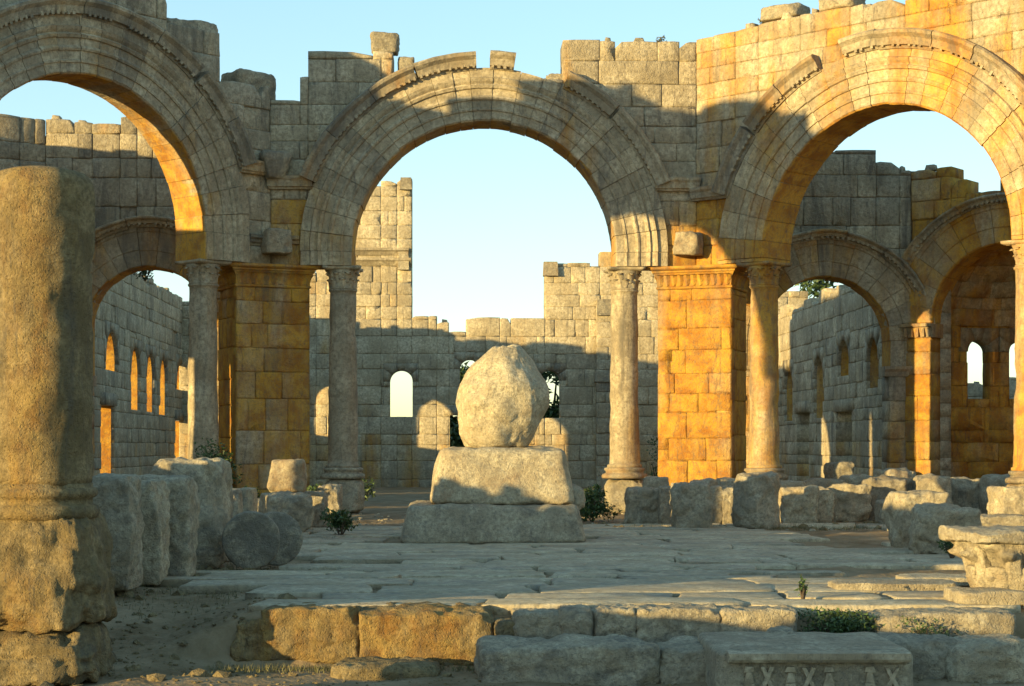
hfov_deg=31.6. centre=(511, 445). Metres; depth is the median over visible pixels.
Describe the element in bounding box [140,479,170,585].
standing stone
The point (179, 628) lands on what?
gravel
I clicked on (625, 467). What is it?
column
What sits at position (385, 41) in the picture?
loose block
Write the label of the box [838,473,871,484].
rubble block
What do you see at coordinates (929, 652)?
stone
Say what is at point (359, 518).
rubble
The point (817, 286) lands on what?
tree
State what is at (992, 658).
stone
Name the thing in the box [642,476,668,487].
rubble block
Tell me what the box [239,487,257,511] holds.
standing stone
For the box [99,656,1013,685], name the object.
gravel
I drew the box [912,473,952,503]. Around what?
rubble block
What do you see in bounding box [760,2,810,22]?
loose block
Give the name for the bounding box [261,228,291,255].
bracket
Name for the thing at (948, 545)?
weed clump
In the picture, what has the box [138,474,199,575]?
standing stone
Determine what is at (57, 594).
broken column
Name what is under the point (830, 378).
aisle side wall
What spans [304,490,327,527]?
fallen block
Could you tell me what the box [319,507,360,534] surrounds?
leafy bush
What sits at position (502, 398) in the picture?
boulder
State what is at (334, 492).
fallen block
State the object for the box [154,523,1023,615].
paving
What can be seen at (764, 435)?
column
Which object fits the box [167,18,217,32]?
loose block
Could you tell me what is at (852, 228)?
aisle wall
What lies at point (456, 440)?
tree
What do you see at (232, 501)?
standing stone
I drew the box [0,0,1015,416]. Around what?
sky
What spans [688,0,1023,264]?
arched wall
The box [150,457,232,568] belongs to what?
standing stone
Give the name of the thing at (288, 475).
block
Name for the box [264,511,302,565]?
column drum
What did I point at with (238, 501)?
standing stone
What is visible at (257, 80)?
loose block
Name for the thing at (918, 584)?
ledge slab
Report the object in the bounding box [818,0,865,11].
loose block
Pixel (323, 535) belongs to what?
dry grass
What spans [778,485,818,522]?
fallen block
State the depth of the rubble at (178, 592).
23.58 m
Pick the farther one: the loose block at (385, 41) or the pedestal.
the loose block at (385, 41)
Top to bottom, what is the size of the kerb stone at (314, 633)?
0.658 m
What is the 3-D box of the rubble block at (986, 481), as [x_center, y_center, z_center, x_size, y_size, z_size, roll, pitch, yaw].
[12.244,1.315,45.027,1.078,1.220,1.132,0,0,-2]
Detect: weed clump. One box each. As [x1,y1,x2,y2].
[796,606,884,632]
[893,616,960,636]
[937,540,954,557]
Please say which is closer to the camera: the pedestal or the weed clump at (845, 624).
the weed clump at (845, 624)
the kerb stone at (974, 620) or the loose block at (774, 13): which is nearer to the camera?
the kerb stone at (974, 620)
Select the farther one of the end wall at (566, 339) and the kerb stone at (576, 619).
the end wall at (566, 339)
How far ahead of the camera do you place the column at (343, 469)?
49.28 m
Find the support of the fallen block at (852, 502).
on the ground at (212, 645)
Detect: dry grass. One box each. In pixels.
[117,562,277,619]
[204,661,474,673]
[306,524,349,550]
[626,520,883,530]
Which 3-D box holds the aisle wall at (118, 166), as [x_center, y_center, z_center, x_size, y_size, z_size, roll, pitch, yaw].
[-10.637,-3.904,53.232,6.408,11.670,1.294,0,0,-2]
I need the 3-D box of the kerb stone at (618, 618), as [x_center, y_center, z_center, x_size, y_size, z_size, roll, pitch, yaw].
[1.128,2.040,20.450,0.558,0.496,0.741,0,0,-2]
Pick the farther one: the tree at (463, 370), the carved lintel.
the tree at (463, 370)
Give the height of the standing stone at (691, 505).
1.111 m
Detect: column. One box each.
[0,166,117,685]
[174,258,231,459]
[320,265,364,512]
[602,266,646,512]
[736,261,791,478]
[1000,239,1023,486]
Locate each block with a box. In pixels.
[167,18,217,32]
[221,68,275,99]
[258,490,314,531]
[267,459,306,492]
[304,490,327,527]
[317,484,342,513]
[370,31,399,55]
[397,56,414,69]
[546,73,562,79]
[624,486,658,523]
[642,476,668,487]
[690,478,717,485]
[716,477,734,485]
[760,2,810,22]
[778,480,805,494]
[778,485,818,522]
[804,477,845,487]
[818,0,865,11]
[823,461,854,478]
[826,483,871,521]
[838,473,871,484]
[861,474,906,520]
[874,467,915,490]
[882,490,948,547]
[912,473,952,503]
[950,476,979,508]
[978,474,1010,513]
[980,513,1023,525]
[986,486,1023,514]
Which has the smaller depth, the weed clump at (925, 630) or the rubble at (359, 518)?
the weed clump at (925, 630)
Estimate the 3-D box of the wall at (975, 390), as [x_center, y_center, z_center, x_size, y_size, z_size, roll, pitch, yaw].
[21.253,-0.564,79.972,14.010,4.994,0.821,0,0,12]
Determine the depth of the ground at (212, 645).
20.67 m
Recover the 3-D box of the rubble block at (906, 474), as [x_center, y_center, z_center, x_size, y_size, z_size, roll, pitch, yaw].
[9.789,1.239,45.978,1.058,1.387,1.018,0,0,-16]
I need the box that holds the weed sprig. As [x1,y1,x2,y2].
[794,575,809,598]
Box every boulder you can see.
[456,344,549,447]
[874,499,884,523]
[908,502,981,553]
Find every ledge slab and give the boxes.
[828,578,958,590]
[895,573,968,585]
[943,586,1023,606]
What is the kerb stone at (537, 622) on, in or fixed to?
on the ground at (212, 645)
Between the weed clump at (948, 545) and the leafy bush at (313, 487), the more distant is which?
the leafy bush at (313, 487)
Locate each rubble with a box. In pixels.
[39,592,296,685]
[117,564,255,596]
[230,662,461,680]
[349,513,865,530]
[595,519,880,530]
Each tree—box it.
[133,270,153,280]
[450,415,464,446]
[456,361,474,422]
[541,371,558,417]
[794,280,837,297]
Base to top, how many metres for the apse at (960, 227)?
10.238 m
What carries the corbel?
attached to the arched wall at (616, 127)
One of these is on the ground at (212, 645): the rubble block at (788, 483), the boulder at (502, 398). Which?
the rubble block at (788, 483)
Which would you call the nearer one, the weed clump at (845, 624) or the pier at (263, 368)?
the weed clump at (845, 624)
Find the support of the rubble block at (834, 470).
on the ground at (212, 645)
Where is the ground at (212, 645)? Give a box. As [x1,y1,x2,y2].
[58,487,1023,685]
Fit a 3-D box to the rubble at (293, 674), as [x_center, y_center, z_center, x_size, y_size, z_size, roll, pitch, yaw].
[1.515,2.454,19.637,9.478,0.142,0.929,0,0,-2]
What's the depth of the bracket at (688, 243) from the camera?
48.94 m
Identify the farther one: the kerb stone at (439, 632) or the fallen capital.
the fallen capital
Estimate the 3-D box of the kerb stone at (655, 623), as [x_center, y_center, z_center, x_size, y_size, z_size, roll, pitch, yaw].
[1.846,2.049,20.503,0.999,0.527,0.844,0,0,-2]
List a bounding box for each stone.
[92,473,144,592]
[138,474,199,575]
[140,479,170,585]
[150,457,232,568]
[227,486,233,560]
[230,618,266,661]
[232,488,242,516]
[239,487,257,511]
[260,602,361,663]
[330,656,439,680]
[359,601,493,665]
[474,633,659,685]
[493,617,514,635]
[511,608,561,638]
[557,604,593,635]
[590,603,636,637]
[635,602,720,643]
[657,486,671,523]
[657,635,705,684]
[669,481,712,527]
[710,485,723,523]
[716,605,797,631]
[722,486,732,523]
[731,471,779,528]
[766,626,793,633]
[817,486,834,522]
[866,606,1015,636]
[876,631,956,678]
[945,633,1023,683]
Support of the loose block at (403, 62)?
on the arched wall at (616, 127)
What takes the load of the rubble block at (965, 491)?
on the ground at (212, 645)
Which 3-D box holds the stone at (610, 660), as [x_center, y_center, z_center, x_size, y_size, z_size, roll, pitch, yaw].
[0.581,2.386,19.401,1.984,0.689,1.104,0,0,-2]
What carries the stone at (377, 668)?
on the ground at (212, 645)
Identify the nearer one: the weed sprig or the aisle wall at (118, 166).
the weed sprig
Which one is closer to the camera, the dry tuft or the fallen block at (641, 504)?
the fallen block at (641, 504)
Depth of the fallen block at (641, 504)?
42.25 m
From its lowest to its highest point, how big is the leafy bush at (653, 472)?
2.249 m
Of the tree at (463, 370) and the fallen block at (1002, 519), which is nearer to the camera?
the fallen block at (1002, 519)
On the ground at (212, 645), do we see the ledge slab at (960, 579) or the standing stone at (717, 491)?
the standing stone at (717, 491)
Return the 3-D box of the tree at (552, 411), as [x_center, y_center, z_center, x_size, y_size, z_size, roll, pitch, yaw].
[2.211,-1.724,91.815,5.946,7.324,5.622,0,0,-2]
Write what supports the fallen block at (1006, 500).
on the ground at (212, 645)
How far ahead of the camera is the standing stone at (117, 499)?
22.96 m
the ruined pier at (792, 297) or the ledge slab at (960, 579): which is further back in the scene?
the ruined pier at (792, 297)
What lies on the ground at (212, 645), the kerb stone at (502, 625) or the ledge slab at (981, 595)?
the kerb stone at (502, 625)
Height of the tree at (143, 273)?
0.823 m
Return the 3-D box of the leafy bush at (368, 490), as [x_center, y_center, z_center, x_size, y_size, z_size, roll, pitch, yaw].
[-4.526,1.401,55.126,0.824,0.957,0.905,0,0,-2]
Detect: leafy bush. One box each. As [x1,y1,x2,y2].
[191,438,243,487]
[306,483,321,490]
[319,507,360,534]
[362,477,374,500]
[579,483,621,521]
[645,436,657,475]
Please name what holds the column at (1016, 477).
on the ground at (212, 645)
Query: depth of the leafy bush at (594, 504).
43.92 m
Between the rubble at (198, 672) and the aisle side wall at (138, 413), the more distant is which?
the aisle side wall at (138, 413)
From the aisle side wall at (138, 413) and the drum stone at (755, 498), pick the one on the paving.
the drum stone at (755, 498)
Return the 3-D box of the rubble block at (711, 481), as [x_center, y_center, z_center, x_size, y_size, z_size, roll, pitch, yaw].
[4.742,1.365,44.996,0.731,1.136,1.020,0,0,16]
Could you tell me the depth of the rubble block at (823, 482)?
45.54 m
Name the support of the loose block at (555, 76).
on the arched wall at (616, 127)
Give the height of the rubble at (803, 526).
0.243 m
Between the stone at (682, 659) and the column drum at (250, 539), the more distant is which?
the column drum at (250, 539)
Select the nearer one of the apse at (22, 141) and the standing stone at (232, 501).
the standing stone at (232, 501)
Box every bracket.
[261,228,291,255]
[673,231,703,256]
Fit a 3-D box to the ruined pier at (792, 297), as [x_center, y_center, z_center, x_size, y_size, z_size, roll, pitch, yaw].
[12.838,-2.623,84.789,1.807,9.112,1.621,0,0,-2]
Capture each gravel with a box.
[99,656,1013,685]
[100,562,310,667]
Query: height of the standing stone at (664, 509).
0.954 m
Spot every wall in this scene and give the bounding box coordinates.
[0,0,270,263]
[46,115,219,475]
[93,272,183,475]
[179,177,657,487]
[266,37,700,270]
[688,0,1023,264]
[746,150,934,469]
[778,285,950,480]
[967,377,1015,398]
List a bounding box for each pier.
[217,262,320,498]
[647,264,749,485]
[778,291,807,313]
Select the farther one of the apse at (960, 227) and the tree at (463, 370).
the tree at (463, 370)
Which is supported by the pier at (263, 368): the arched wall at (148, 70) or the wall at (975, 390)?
the arched wall at (148, 70)
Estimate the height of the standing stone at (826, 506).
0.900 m
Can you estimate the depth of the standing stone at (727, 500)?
42.22 m
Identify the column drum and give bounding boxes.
[222,511,279,568]
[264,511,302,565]
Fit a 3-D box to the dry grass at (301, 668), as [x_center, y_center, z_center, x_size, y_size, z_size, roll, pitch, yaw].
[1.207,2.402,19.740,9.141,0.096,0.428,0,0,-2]
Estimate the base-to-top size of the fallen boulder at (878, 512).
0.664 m
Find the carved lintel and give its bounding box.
[698,631,912,685]
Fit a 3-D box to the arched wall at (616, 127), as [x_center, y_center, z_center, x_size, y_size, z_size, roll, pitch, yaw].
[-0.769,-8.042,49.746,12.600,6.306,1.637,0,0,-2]
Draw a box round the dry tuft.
[656,36,666,41]
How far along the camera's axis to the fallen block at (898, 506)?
32.08 m
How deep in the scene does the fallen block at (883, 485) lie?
44.48 m
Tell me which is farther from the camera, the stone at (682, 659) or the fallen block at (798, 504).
the fallen block at (798, 504)
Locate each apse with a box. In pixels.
[0,114,45,170]
[898,164,1015,478]
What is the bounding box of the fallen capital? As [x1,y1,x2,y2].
[938,525,1023,590]
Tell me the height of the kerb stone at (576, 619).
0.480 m
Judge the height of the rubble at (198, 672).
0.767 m
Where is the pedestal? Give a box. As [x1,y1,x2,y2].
[400,446,585,544]
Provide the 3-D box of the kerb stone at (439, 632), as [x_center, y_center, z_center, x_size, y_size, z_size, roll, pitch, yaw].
[-0.968,2.141,20.497,1.543,0.736,0.871,0,0,-2]
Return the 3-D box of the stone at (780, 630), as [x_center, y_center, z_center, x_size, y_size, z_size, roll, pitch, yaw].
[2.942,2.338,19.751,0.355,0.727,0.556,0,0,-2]
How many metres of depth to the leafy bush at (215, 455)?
45.51 m
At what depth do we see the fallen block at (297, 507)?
37.56 m
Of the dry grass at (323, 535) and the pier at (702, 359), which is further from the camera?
the pier at (702, 359)
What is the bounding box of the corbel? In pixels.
[258,150,291,178]
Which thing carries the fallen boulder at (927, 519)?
on the paving
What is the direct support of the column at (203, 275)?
on the ground at (212, 645)
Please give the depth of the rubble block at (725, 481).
45.60 m
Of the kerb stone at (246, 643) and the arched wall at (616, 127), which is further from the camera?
the arched wall at (616, 127)

